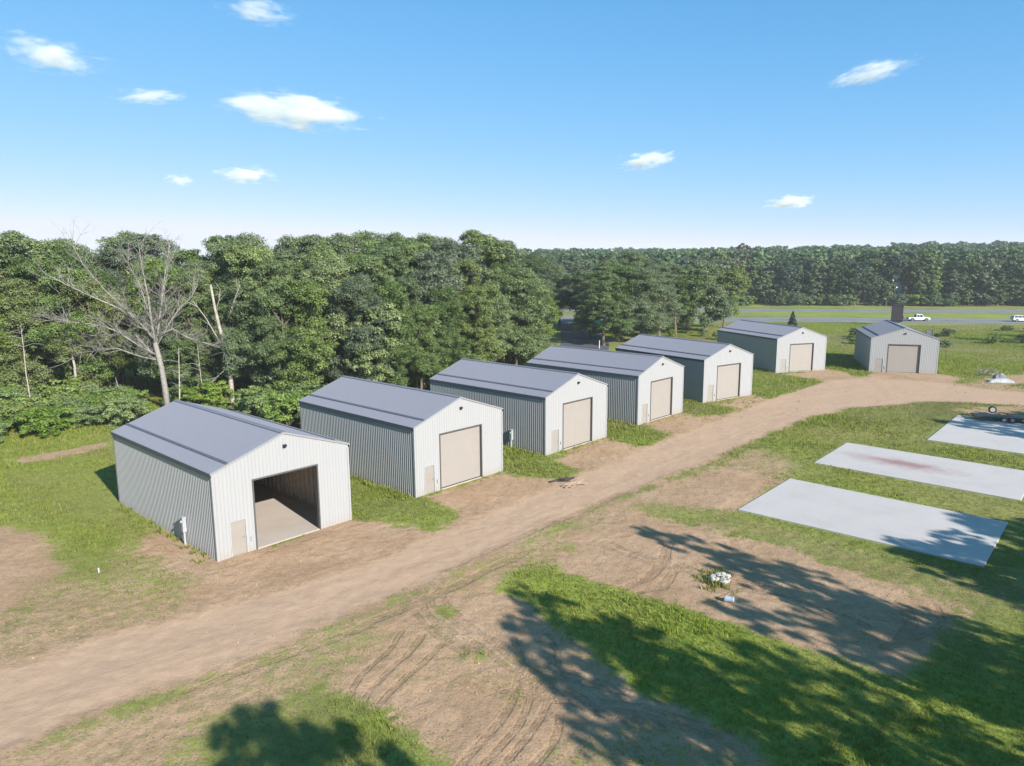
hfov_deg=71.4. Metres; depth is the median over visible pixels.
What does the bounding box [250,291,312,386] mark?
oak tree
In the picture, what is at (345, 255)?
oak tree
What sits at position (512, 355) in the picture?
oak tree
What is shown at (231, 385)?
dead tree
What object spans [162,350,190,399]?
bare sapling
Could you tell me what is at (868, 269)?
forest tree
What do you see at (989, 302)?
shrub
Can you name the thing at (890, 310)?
highway
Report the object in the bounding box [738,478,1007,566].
concrete pad
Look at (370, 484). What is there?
weeds
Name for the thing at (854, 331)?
shrub
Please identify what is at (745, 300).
shrub
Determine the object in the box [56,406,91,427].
shrub
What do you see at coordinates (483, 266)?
oak tree
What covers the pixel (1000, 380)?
sheeting heap
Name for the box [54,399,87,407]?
shrub
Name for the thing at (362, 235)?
oak tree
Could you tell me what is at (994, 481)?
concrete pad
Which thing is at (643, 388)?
storage shed
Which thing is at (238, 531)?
entry door
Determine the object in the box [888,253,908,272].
forest tree
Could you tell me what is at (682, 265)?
oak tree
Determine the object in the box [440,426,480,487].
overhead door
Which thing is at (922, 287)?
forest tree
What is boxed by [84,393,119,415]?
shrub
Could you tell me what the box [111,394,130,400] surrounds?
shrub
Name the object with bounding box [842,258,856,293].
forest tree
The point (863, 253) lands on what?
woodland
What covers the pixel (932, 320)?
highway
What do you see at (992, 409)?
spare wheel
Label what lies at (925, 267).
forest tree
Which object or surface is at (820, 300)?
young tree
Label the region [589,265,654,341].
oak tree
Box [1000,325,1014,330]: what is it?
shrub
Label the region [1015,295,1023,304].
shrub
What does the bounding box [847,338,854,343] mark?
shrub
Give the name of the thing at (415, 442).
storage shed
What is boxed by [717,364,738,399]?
overhead door
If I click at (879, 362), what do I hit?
entry door
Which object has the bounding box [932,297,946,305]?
shrub
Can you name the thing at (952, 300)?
shrub
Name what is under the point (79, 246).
oak tree
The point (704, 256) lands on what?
forest tree
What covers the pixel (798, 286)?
forest tree
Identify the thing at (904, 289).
forest tree
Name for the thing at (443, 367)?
shrub
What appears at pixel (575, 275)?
oak tree
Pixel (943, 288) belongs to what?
forest tree
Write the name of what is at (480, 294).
oak tree
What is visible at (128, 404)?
shrub
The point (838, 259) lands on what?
forest tree
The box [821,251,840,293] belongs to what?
forest tree
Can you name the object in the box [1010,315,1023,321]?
sport utility car
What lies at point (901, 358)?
overhead door
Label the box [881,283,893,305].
young tree
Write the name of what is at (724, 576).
rubble heap
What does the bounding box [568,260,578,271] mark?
forest tree
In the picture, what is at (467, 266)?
oak tree
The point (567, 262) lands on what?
forest tree
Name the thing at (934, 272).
forest tree
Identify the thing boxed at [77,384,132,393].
shrub
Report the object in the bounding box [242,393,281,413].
shrub
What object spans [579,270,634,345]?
oak tree
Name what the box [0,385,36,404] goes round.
shrub
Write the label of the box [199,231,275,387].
oak tree
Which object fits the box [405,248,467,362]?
oak tree
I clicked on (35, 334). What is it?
oak tree
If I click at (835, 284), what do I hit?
forest tree
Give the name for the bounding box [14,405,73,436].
shrub
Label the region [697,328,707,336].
shrub
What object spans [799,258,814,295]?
forest tree
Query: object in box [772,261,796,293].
forest tree
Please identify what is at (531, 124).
sky
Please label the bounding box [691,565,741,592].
rubble weeds
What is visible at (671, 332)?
shrub
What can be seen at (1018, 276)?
forest tree
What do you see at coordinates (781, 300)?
shrub
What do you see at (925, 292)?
shrub
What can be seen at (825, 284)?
forest tree
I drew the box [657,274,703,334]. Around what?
oak tree
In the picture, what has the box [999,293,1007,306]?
young tree
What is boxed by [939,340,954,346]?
shrub
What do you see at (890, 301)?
shrub
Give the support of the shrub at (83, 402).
on the ground at (764, 597)
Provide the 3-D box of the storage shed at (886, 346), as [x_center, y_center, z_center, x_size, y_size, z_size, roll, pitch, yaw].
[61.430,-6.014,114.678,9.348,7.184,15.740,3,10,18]
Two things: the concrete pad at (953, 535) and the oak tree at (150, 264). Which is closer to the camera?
the concrete pad at (953, 535)
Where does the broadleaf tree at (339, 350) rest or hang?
on the ground at (764, 597)
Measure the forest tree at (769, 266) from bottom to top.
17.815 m
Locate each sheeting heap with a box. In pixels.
[986,378,1014,382]
[992,373,1006,378]
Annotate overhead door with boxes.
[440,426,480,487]
[563,398,589,448]
[651,378,670,419]
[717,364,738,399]
[789,343,812,371]
[887,345,919,372]
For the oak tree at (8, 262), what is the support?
on the ground at (764, 597)
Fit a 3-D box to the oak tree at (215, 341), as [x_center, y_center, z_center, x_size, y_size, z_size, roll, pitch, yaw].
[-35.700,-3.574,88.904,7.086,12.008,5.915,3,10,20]
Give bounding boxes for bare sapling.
[1,329,34,396]
[58,324,76,377]
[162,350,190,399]
[184,344,209,402]
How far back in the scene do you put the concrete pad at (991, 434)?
69.51 m
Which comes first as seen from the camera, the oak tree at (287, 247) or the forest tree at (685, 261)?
the oak tree at (287, 247)
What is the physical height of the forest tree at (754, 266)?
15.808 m
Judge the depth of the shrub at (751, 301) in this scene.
271.43 m
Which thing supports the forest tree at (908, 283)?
on the ground at (764, 597)
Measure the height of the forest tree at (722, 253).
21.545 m
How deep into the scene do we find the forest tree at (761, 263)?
290.27 m
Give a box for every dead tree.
[24,214,242,405]
[184,279,243,405]
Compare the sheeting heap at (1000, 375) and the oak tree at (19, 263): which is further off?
the sheeting heap at (1000, 375)
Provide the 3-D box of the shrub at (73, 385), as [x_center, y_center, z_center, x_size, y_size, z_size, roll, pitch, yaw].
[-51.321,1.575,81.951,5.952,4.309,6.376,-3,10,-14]
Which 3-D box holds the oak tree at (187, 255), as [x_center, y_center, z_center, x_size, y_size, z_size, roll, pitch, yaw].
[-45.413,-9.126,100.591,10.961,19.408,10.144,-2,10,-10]
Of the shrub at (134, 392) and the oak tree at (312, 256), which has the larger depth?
the oak tree at (312, 256)
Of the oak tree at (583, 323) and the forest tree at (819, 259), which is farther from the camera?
the forest tree at (819, 259)
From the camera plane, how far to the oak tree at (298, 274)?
91.05 m
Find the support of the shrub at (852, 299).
on the ground at (764, 597)
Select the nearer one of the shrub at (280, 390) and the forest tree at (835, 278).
the shrub at (280, 390)
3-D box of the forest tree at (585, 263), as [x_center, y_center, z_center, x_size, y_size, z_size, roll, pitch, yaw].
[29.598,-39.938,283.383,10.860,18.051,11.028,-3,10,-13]
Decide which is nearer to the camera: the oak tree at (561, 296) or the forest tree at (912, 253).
the oak tree at (561, 296)
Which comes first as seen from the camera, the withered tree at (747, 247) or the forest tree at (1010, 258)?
the forest tree at (1010, 258)
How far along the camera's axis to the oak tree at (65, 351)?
85.45 m
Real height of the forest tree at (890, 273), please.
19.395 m
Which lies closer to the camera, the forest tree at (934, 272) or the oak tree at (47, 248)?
the oak tree at (47, 248)
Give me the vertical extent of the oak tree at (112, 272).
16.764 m
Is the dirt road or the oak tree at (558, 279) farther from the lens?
the oak tree at (558, 279)
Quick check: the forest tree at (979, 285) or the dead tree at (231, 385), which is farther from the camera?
the forest tree at (979, 285)
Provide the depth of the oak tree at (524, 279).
102.26 m
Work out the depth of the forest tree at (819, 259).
275.52 m
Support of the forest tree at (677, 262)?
on the ground at (764, 597)
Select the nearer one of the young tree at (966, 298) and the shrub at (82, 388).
the shrub at (82, 388)
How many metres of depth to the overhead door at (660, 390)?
77.79 m
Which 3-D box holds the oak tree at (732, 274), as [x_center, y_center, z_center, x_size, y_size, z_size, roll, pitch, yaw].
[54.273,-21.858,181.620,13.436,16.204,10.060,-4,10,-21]
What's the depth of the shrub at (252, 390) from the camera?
79.70 m
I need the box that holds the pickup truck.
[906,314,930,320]
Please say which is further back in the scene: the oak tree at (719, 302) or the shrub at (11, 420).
the oak tree at (719, 302)
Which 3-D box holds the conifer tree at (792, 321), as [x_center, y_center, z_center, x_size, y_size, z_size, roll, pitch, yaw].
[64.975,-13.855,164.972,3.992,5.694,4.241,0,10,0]
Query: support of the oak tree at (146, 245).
on the ground at (764, 597)
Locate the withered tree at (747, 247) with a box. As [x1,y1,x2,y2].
[735,243,752,266]
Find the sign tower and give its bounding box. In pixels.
[891,305,903,323]
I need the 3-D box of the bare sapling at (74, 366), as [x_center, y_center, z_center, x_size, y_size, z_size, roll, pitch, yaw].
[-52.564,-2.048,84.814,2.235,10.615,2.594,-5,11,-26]
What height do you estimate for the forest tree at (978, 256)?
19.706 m
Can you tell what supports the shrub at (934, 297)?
on the ground at (764, 597)
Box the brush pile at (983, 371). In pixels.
[976,368,1000,376]
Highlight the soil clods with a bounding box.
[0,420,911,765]
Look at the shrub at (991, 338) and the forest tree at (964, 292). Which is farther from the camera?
the forest tree at (964, 292)
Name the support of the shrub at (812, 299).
on the ground at (764, 597)
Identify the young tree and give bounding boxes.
[737,284,745,301]
[778,288,787,305]
[818,294,824,305]
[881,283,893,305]
[928,281,940,305]
[964,289,972,305]
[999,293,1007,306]
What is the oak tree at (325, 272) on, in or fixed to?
on the ground at (764, 597)
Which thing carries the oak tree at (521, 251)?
on the ground at (764, 597)
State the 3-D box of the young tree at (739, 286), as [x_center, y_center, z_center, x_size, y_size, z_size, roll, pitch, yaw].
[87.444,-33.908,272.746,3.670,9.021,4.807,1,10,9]
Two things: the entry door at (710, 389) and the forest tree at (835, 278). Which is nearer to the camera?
the entry door at (710, 389)
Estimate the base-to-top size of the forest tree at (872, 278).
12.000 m
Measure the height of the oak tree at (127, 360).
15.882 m
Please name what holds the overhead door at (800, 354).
in the storage shed at (778, 348)
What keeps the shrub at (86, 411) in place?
on the ground at (764, 597)
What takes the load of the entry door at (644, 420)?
in the storage shed at (643, 388)
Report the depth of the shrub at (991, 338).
143.74 m
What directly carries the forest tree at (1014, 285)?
on the ground at (764, 597)
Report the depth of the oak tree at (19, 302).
85.09 m
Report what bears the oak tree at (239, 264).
on the ground at (764, 597)
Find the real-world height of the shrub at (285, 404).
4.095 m
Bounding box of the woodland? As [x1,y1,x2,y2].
[477,240,1023,292]
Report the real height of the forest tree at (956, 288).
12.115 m
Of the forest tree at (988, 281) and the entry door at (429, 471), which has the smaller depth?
the entry door at (429, 471)
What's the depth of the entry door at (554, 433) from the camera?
64.05 m
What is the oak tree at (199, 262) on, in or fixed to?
on the ground at (764, 597)
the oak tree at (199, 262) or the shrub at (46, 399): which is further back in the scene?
the oak tree at (199, 262)
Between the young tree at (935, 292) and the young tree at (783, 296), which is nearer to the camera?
the young tree at (935, 292)
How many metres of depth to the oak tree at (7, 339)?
85.08 m
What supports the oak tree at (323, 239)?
on the ground at (764, 597)
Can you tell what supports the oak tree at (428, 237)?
on the ground at (764, 597)
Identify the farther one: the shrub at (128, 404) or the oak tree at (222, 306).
the oak tree at (222, 306)
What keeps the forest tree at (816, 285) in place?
on the ground at (764, 597)
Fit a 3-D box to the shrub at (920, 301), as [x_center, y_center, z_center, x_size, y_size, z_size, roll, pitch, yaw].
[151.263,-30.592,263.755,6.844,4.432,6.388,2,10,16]
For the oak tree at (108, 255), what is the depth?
100.36 m
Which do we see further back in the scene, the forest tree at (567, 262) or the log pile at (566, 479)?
the forest tree at (567, 262)
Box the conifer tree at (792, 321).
[788,311,797,325]
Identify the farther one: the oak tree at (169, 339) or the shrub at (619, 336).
the shrub at (619, 336)
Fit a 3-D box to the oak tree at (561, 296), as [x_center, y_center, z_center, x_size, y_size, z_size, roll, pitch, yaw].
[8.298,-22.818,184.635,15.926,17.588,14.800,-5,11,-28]
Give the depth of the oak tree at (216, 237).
95.54 m
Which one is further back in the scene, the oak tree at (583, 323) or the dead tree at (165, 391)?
the oak tree at (583, 323)
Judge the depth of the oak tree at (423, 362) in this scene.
88.95 m
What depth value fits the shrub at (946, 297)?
260.28 m
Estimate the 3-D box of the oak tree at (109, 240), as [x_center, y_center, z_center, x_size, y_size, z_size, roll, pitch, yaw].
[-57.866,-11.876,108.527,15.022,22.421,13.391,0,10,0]
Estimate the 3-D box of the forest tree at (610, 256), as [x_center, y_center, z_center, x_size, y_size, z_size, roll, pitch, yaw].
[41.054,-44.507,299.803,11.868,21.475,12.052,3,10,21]
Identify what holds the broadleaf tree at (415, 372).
on the ground at (764, 597)
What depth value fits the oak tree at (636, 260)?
176.19 m
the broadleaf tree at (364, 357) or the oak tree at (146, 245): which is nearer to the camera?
the broadleaf tree at (364, 357)
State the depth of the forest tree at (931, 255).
281.40 m
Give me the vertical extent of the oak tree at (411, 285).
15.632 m
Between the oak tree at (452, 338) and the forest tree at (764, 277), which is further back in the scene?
the forest tree at (764, 277)
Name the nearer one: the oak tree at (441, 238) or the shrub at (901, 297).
the oak tree at (441, 238)
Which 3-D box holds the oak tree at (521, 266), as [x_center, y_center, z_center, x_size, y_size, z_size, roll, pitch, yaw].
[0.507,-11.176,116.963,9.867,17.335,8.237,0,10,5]
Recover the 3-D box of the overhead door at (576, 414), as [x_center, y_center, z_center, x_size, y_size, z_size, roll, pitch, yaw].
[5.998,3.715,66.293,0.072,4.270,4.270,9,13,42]
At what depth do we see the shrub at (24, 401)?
73.18 m
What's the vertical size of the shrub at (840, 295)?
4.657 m
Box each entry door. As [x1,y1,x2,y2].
[230,519,247,556]
[425,465,434,494]
[552,430,558,453]
[642,404,646,423]
[708,385,712,401]
[781,359,785,372]
[875,359,882,371]
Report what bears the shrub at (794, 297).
on the ground at (764, 597)
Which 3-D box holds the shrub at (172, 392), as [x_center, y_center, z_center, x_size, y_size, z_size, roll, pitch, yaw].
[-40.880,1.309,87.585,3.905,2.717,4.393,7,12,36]
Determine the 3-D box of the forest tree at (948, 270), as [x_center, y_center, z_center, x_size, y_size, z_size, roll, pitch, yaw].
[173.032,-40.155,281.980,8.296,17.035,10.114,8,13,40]
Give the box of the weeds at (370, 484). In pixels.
[119,357,941,563]
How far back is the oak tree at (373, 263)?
88.11 m
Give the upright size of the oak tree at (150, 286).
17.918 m
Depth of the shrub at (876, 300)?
266.24 m
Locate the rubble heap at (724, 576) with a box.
[708,572,730,584]
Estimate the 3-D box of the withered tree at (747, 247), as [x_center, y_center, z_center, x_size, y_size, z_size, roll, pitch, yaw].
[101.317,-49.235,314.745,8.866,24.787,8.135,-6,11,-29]
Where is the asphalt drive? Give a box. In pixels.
[559,320,608,349]
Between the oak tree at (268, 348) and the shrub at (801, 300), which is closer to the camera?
the oak tree at (268, 348)
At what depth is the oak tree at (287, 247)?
99.95 m
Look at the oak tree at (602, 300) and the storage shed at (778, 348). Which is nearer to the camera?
the storage shed at (778, 348)
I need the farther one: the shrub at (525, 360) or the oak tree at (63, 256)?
the shrub at (525, 360)
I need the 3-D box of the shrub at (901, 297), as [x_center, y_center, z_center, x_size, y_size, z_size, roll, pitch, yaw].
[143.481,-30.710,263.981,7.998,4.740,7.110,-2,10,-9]
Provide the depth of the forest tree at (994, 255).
269.37 m
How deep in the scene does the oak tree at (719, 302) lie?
167.93 m
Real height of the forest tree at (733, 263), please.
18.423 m
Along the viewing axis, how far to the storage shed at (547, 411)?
66.17 m
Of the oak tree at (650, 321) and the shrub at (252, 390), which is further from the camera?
the oak tree at (650, 321)
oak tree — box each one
[0,230,44,387]
[0,238,91,384]
[0,246,44,391]
[0,267,43,382]
[0,277,61,392]
[0,293,42,382]
[4,256,68,385]
[22,266,114,385]
[39,246,119,384]
[46,275,133,385]
[51,237,99,381]
[68,275,137,387]
[88,246,144,382]
[95,230,160,375]
[99,233,182,377]
[100,268,144,384]
[115,256,180,387]
[120,256,179,371]
[131,293,194,385]
[133,264,181,382]
[160,248,210,383]
[165,258,225,364]
[165,292,218,393]
[171,267,221,379]
[198,272,254,388]
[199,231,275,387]
[200,234,247,384]
[202,308,249,400]
[214,280,279,387]
[222,243,277,387]
[222,246,292,337]
[245,258,309,387]
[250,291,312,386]
[270,234,324,267]
[273,278,339,391]
[288,267,327,385]
[291,244,340,385]
[299,253,366,376]
[317,235,358,253]
[323,232,375,375]
[324,252,393,349]
[326,272,395,379]
[329,251,375,303]
[336,254,415,379]
[352,230,391,252]
[358,232,417,277]
[366,280,419,386]
[372,245,430,384]
[395,241,457,379]
[395,275,425,375]
[402,303,446,388]
[404,236,433,250]
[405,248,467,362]
[414,233,460,267]
[427,238,487,349]
[427,284,471,367]
[432,235,456,244]
[443,258,482,361]
[449,284,505,361]
[452,229,510,350]
[467,286,518,361]
[472,260,492,349]
[473,267,512,351]
[480,260,522,360]
[483,239,538,360]
[494,248,529,263]
[495,266,553,364]
[503,262,521,361]
[503,277,544,365]
[513,263,527,269]
[516,253,559,315]
[526,289,562,354]
[534,260,574,316]
[542,268,581,323]
[562,269,592,308]
[569,294,601,338]
[573,260,633,332]
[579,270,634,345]
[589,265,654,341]
[615,251,654,328]
[620,267,674,334]
[635,263,686,335]
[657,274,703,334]
[659,264,693,329]
[674,265,711,332]
[683,260,734,330]
[704,265,752,326]
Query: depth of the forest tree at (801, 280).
276.84 m
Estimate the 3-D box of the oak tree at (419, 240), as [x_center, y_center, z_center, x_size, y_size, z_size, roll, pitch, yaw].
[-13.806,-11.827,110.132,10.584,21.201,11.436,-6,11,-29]
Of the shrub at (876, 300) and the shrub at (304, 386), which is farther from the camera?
the shrub at (876, 300)
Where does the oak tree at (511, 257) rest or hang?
on the ground at (764, 597)
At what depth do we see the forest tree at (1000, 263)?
266.67 m
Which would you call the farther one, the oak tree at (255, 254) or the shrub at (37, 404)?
the oak tree at (255, 254)
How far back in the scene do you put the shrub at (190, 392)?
83.89 m
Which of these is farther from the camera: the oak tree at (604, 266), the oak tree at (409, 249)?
the oak tree at (604, 266)
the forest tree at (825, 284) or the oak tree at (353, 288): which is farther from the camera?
the forest tree at (825, 284)
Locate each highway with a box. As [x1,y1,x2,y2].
[549,316,1023,322]
[563,308,1023,312]
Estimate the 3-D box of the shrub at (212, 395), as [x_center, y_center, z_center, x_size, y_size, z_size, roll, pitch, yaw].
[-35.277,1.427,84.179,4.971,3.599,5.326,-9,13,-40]
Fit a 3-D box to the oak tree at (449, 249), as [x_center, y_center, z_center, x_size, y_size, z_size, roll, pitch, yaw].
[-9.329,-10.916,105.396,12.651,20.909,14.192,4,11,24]
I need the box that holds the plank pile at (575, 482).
[561,479,587,487]
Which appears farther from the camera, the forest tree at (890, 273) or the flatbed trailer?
the forest tree at (890, 273)
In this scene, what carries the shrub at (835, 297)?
on the ground at (764, 597)
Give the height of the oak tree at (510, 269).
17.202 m
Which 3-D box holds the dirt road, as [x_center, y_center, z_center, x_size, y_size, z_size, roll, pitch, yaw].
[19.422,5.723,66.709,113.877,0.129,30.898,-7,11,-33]
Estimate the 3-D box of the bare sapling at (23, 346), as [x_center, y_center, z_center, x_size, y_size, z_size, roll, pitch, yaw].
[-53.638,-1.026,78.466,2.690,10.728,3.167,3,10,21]
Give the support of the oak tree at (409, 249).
on the ground at (764, 597)
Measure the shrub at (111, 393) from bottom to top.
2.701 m
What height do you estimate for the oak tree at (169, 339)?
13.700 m
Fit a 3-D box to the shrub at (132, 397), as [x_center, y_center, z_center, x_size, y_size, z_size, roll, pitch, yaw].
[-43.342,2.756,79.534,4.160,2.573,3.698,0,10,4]
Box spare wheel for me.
[988,406,996,412]
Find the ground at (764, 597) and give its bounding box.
[0,263,1023,765]
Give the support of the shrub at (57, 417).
on the ground at (764, 597)
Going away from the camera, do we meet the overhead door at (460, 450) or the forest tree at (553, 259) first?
the overhead door at (460, 450)
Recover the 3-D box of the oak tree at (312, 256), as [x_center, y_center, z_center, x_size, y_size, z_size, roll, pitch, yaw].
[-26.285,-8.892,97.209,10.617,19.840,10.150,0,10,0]
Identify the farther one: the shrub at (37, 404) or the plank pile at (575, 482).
the shrub at (37, 404)
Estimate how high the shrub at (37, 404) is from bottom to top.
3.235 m
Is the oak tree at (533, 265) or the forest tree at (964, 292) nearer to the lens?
the oak tree at (533, 265)
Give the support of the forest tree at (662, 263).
on the ground at (764, 597)
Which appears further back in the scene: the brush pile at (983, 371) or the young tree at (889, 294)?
the young tree at (889, 294)
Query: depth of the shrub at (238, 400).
81.19 m
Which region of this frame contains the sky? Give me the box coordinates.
[0,0,1023,258]
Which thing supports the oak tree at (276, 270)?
on the ground at (764, 597)
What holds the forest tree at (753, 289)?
on the ground at (764, 597)
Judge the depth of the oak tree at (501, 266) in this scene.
107.59 m
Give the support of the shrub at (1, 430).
on the ground at (764, 597)
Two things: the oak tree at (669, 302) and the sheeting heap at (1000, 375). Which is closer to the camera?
the sheeting heap at (1000, 375)
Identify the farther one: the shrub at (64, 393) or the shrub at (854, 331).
the shrub at (854, 331)
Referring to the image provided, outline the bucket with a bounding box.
[724,595,733,601]
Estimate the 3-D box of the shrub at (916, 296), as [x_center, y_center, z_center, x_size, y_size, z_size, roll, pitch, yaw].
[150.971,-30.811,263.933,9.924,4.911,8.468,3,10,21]
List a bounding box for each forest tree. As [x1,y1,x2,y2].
[549,255,555,262]
[560,260,576,290]
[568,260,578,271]
[574,260,594,271]
[598,251,621,263]
[651,261,666,266]
[675,256,688,264]
[675,257,693,265]
[693,253,710,261]
[711,259,726,280]
[712,250,727,265]
[716,258,746,295]
[743,267,761,294]
[744,264,766,302]
[746,270,758,304]
[752,261,765,301]
[755,270,777,304]
[760,259,775,303]
[769,260,796,297]
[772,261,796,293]
[782,256,803,294]
[790,269,807,304]
[792,273,810,303]
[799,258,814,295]
[802,262,824,295]
[805,257,828,302]
[814,268,831,304]
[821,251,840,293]
[823,261,861,300]
[825,273,845,293]
[829,258,845,293]
[839,262,870,304]
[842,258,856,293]
[842,266,860,303]
[857,267,877,303]
[863,253,890,292]
[864,274,881,304]
[866,258,883,302]
[877,254,907,294]
[883,285,895,300]
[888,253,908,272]
[898,265,925,302]
[899,249,923,294]
[899,285,908,304]
[908,257,945,293]
[909,270,929,305]
[921,253,944,292]
[926,266,943,294]
[936,268,948,293]
[942,250,968,292]
[942,260,960,294]
[945,253,984,304]
[945,273,967,305]
[955,276,976,304]
[965,253,983,303]
[969,258,992,303]
[971,257,1001,305]
[972,253,1009,295]
[989,260,1008,303]
[991,275,1009,305]
[992,248,1007,302]
[992,255,1023,303]
[996,263,1023,305]
[1007,259,1023,301]
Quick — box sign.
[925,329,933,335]
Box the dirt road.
[0,378,1023,750]
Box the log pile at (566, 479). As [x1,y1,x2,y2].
[549,477,574,482]
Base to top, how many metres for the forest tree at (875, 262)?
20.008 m
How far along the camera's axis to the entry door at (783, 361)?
109.06 m
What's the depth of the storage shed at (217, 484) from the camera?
45.55 m
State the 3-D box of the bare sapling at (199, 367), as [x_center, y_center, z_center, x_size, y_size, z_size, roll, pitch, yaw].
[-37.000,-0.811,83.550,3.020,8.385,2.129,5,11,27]
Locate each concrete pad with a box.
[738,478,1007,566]
[814,443,1023,500]
[927,415,1023,454]
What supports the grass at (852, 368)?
on the ground at (764, 597)
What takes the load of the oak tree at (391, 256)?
on the ground at (764, 597)
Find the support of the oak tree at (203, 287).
on the ground at (764, 597)
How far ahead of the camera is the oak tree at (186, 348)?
86.66 m
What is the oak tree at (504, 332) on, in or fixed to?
on the ground at (764, 597)
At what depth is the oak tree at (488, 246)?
108.64 m
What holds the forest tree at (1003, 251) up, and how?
on the ground at (764, 597)
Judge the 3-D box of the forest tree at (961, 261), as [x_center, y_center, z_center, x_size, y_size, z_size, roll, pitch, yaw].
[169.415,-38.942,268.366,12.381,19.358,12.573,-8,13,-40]
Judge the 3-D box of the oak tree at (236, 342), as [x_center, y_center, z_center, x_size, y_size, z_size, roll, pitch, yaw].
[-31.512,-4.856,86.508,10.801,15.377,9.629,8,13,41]
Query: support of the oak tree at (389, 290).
on the ground at (764, 597)
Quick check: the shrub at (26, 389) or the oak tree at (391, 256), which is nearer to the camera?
the shrub at (26, 389)
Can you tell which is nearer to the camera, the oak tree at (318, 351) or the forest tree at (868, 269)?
the oak tree at (318, 351)
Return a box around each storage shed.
[111,399,351,561]
[298,375,502,497]
[429,358,607,455]
[526,345,684,424]
[615,334,753,402]
[717,319,827,372]
[854,319,940,373]
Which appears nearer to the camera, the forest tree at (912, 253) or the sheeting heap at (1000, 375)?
the sheeting heap at (1000, 375)
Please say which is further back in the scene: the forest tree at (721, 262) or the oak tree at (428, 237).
the forest tree at (721, 262)
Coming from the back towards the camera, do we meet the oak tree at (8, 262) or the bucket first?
the oak tree at (8, 262)
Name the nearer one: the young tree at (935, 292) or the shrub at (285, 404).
the shrub at (285, 404)
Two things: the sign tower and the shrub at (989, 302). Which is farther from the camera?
the shrub at (989, 302)
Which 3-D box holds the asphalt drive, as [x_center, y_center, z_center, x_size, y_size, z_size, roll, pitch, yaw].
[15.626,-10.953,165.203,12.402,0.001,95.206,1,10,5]
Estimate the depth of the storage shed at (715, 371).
88.58 m
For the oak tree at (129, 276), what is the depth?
97.23 m
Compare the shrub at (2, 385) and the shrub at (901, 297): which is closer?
the shrub at (2, 385)
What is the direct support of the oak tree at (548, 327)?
on the ground at (764, 597)
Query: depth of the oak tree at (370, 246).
100.83 m
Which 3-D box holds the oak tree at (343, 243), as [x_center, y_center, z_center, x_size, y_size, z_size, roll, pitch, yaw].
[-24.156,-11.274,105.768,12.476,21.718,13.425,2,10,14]
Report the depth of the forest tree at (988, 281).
259.35 m
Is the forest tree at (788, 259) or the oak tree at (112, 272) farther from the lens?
the forest tree at (788, 259)
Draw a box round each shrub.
[0,381,22,391]
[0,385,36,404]
[0,395,44,427]
[0,409,25,432]
[0,420,11,441]
[6,400,47,430]
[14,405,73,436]
[23,387,37,392]
[34,376,91,399]
[34,409,72,430]
[40,394,79,405]
[45,391,87,407]
[51,397,92,417]
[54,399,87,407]
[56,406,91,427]
[67,403,112,426]
[75,383,98,393]
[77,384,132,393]
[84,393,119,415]
[95,392,115,413]
[95,397,149,428]
[100,396,138,415]
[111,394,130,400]
[112,388,148,403]
[115,407,152,420]
[161,382,191,403]
[174,386,207,403]
[191,379,237,407]
[227,390,252,412]
[238,385,276,414]
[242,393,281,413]
[255,381,292,404]
[257,391,304,425]
[271,388,313,424]
[290,382,327,419]
[429,362,450,389]
[506,353,533,365]
[615,333,624,341]
[667,329,676,336]
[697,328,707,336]
[738,296,752,304]
[740,296,757,304]
[775,297,787,305]
[777,292,802,305]
[790,293,808,305]
[802,295,818,304]
[826,295,841,305]
[834,294,849,305]
[839,293,859,305]
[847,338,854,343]
[849,329,855,334]
[869,294,886,305]
[887,297,900,305]
[888,294,909,304]
[905,293,930,305]
[912,295,931,305]
[916,291,939,305]
[923,294,942,305]
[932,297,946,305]
[938,295,955,305]
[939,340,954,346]
[940,328,955,336]
[941,293,959,305]
[980,296,997,305]
[981,335,1002,343]
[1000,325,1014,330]
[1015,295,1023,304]
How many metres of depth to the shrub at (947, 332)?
158.18 m
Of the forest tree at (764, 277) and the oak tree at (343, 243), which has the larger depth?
the forest tree at (764, 277)
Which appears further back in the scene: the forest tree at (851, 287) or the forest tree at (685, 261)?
the forest tree at (685, 261)
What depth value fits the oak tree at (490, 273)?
104.31 m
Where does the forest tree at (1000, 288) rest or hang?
on the ground at (764, 597)
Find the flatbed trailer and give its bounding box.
[960,412,1023,422]
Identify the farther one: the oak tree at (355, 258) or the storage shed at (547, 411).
the oak tree at (355, 258)
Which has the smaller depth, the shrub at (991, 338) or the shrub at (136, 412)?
the shrub at (136, 412)
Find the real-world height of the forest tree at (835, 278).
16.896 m
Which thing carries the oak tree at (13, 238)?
on the ground at (764, 597)
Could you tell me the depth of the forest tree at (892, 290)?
267.43 m
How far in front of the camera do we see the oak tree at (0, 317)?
88.37 m
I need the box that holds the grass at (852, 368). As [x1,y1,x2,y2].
[0,322,1023,765]
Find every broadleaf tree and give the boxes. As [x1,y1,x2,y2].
[313,323,348,383]
[338,302,410,381]
[396,313,447,387]
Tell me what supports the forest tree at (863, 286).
on the ground at (764, 597)
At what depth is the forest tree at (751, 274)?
284.70 m
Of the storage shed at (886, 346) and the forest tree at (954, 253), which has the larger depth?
the forest tree at (954, 253)

